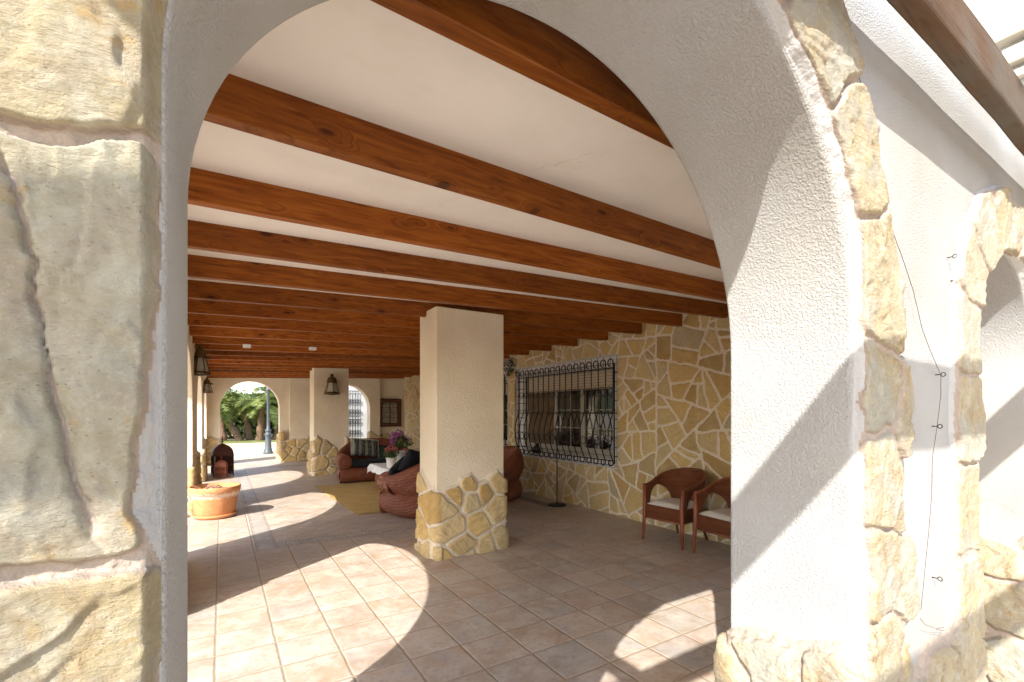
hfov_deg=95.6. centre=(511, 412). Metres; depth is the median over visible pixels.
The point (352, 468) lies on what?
wicker sofa
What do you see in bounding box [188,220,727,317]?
ceiling beam
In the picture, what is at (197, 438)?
arcade wall
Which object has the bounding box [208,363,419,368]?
ceiling beam
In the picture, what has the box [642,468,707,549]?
wicker chair
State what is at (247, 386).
sky
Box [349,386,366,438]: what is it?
arched window
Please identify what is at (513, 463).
wicker armchair
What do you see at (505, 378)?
window
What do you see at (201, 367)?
wall lantern
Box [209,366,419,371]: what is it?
ceiling beam
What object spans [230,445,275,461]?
paving
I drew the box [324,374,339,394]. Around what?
wall lantern
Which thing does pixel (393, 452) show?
potted plant
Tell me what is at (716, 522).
wicker chair
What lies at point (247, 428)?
palm tree
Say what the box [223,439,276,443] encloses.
lawn
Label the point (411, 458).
cushion
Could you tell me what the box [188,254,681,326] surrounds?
ceiling beam
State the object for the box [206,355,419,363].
ceiling beam
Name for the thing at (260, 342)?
ceiling beam
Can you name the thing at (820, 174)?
arch wall
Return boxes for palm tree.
[220,386,237,439]
[220,391,259,439]
[220,396,243,440]
[232,394,277,440]
[247,386,276,438]
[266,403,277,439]
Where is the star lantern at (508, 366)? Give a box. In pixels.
[503,357,514,375]
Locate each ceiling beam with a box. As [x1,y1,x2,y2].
[188,167,726,301]
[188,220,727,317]
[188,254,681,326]
[188,280,641,333]
[188,299,607,340]
[188,313,576,345]
[189,325,551,350]
[192,336,528,354]
[195,343,509,358]
[204,74,720,268]
[205,350,419,359]
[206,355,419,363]
[206,372,419,375]
[207,359,419,366]
[207,376,403,378]
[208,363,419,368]
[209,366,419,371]
[209,369,419,373]
[210,374,411,376]
[371,0,673,148]
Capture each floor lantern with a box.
[211,436,233,476]
[215,456,227,477]
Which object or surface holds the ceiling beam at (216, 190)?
attached to the ceiling
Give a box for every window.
[503,371,507,446]
[514,354,617,468]
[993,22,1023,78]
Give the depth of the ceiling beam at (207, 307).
5.24 m
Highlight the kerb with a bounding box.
[226,442,275,445]
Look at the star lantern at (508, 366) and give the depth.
9.11 m
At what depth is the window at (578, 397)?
7.81 m
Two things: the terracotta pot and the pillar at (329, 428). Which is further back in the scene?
the pillar at (329, 428)
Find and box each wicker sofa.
[335,438,408,482]
[377,463,419,518]
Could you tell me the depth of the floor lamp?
7.53 m
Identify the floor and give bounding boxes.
[188,460,730,681]
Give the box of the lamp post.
[263,388,272,453]
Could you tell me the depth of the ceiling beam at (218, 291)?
4.70 m
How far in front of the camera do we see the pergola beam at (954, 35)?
1.48 m
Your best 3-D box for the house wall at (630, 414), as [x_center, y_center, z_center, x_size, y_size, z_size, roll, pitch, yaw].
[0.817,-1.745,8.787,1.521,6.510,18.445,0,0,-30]
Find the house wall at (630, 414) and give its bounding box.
[404,0,1023,544]
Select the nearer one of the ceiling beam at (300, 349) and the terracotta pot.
the terracotta pot
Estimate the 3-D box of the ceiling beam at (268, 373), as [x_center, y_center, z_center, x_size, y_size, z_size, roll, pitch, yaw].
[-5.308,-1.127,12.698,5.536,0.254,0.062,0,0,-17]
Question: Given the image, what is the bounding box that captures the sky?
[229,382,272,394]
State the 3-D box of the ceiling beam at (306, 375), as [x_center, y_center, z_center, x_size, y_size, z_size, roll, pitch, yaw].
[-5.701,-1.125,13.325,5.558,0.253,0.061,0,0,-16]
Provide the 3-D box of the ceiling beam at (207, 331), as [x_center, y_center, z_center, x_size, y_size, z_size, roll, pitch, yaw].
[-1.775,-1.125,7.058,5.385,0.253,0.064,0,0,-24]
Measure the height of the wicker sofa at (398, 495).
0.880 m
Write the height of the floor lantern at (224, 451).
0.952 m
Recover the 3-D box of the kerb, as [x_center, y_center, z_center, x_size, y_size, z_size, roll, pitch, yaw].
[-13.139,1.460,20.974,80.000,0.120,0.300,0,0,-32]
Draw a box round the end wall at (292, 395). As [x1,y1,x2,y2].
[207,378,404,464]
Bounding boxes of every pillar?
[307,368,350,475]
[414,306,508,560]
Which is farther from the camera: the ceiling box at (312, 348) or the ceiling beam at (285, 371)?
the ceiling beam at (285, 371)
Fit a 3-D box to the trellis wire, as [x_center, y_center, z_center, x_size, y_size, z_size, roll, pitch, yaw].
[1.269,-0.125,1.493,0.716,1.811,0.015,0,0,-32]
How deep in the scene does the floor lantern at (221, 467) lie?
10.77 m
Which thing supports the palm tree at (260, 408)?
on the lawn
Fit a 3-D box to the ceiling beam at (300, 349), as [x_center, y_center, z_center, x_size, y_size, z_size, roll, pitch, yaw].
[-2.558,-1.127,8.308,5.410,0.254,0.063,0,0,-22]
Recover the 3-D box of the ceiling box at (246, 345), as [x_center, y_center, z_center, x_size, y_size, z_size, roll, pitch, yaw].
[-3.917,-0.986,6.856,0.100,0.052,0.080,0,0,-32]
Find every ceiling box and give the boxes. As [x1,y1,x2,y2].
[243,344,250,347]
[309,347,316,350]
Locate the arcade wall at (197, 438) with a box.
[188,325,207,516]
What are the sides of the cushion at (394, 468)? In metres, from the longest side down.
0.420 x 0.320 x 0.130 m
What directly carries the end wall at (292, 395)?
on the floor
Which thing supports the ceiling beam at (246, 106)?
attached to the ceiling
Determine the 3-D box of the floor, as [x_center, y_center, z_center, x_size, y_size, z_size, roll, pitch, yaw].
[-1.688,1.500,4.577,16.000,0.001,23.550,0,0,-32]
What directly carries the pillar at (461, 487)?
on the floor
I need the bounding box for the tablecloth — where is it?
[367,463,389,473]
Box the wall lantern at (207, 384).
[203,377,212,392]
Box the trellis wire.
[859,77,946,630]
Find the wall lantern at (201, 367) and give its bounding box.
[194,344,210,375]
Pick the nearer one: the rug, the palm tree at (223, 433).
the rug
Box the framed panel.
[380,399,401,426]
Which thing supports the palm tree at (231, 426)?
on the lawn
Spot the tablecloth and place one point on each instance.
(378, 468)
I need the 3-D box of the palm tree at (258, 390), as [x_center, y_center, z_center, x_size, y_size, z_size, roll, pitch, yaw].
[-13.730,0.006,26.582,2.436,3.168,2.635,0,0,-1]
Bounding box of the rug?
[314,481,381,514]
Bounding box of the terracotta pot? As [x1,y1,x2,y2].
[188,482,240,519]
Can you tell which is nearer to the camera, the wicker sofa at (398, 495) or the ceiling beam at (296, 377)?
the wicker sofa at (398, 495)
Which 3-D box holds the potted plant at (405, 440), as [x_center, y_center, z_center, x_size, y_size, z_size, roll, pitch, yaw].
[-2.156,0.655,9.007,0.470,0.709,0.401,0,0,-32]
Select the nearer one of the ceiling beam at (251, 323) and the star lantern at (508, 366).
the ceiling beam at (251, 323)
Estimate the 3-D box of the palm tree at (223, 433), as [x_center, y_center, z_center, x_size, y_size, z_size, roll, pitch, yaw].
[-16.700,-0.187,25.994,2.498,3.526,2.648,0,0,18]
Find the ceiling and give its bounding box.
[188,0,726,313]
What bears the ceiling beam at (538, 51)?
attached to the ceiling
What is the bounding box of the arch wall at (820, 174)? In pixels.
[0,0,1023,681]
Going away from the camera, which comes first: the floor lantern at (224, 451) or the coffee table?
the coffee table
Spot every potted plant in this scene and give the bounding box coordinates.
[383,446,399,467]
[389,429,413,461]
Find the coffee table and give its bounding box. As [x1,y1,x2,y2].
[375,474,380,489]
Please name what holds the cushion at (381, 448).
on the wicker sofa at (352, 468)
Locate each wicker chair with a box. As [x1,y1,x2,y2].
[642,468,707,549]
[692,476,730,552]
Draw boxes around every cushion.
[350,438,378,456]
[378,445,398,457]
[388,456,404,474]
[397,449,419,470]
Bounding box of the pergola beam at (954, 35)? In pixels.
[886,0,1023,155]
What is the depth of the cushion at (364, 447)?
10.60 m
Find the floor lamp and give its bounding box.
[530,426,568,506]
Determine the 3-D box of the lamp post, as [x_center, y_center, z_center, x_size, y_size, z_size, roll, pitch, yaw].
[-9.021,-0.310,17.170,0.460,3.620,0.398,0,0,-32]
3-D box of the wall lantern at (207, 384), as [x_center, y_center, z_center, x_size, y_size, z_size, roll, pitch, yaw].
[-6.922,-0.634,10.532,0.231,0.384,0.215,0,0,-32]
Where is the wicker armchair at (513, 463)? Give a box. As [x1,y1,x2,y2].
[503,446,523,500]
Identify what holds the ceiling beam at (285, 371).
attached to the ceiling

